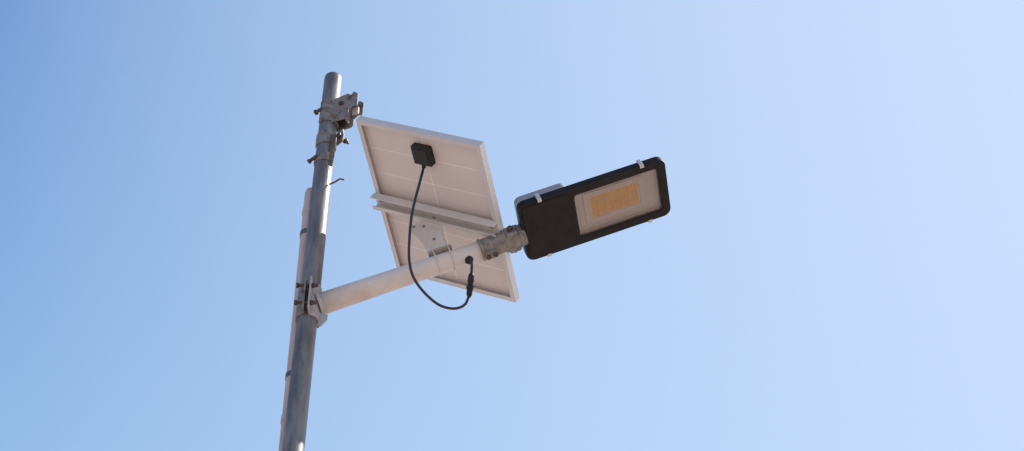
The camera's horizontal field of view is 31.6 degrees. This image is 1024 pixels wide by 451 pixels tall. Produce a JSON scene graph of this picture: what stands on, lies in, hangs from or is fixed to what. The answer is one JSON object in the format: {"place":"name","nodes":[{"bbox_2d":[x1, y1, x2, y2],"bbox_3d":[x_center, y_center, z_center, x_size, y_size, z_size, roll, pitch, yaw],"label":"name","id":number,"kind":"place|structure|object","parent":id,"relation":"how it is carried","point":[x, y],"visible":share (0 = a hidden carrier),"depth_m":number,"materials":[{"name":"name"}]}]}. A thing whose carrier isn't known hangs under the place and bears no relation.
{"place":"outdoors","nodes":[
{"label":"outdoors","id":0,"kind":"place"},
{"bbox_2d":[0,0,1023,450],"label":"sky","id":1,"kind":"structure","parent":0,"point":[835,262],"materials":[{"name":"blue"}]},
{"bbox_3d":[-0.609,3.914,1.743,0.540,0.230,0.540,0,-45,0],"label":"concrete footing","id":2,"kind":"object","parent":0,"visible":0},
{"bbox_2d":[282,72,363,450],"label":"metal pole","id":3,"kind":"object","parent":2,"relation":"on","point":[338,115],"visible":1,"depth_m":5.60,"materials":[{"name":"metal"}]},
{"bbox_2d":[278,187,311,450],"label":"conduit pipe","id":4,"kind":"object","parent":3,"relation":"attached to","point":[305,214],"visible":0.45,"depth_m":5.48,"materials":[{"name":"metal"}]},
{"bbox_2d":[294,224,527,327],"bbox_3d":[-0.299,0.157,5.473,0.700,0.358,0.133,-2,-45,2],"label":"lamp arm","id":5,"kind":"object","parent":3,"relation":"attached to","point":[511,239],"visible":0.89,"depth_m":5.45},
{"bbox_2d":[356,116,519,302],"bbox_3d":[-0.283,0.009,5.590,0.476,0.225,0.601,13,-47,32],"label":"solar panel","id":6,"kind":"object","parent":5,"relation":"attached to","point":[456,205],"visible":0.98,"depth_m":5.61,"materials":[{"name":"glass"}]},
{"bbox_2d":[408,167,473,309],"bbox_3d":[-0.227,0.050,5.499,0.120,0.392,0.265,-34,-54,29],"label":"power cable","id":7,"kind":"object","parent":6,"relation":"attached to","point":[470,280],"visible":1,"depth_m":5.44,"materials":[{"name":"rubber"}]},
{"bbox_2d":[514,157,670,259],"bbox_3d":[0.249,-0.062,5.590,0.482,0.066,0.234,-18,-52,-9],"label":"street lamp","id":8,"kind":"object","parent":5,"relation":"attached to","point":[555,218],"visible":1,"depth_m":5.57,"materials":[{"name":"black metal"}]}
]}

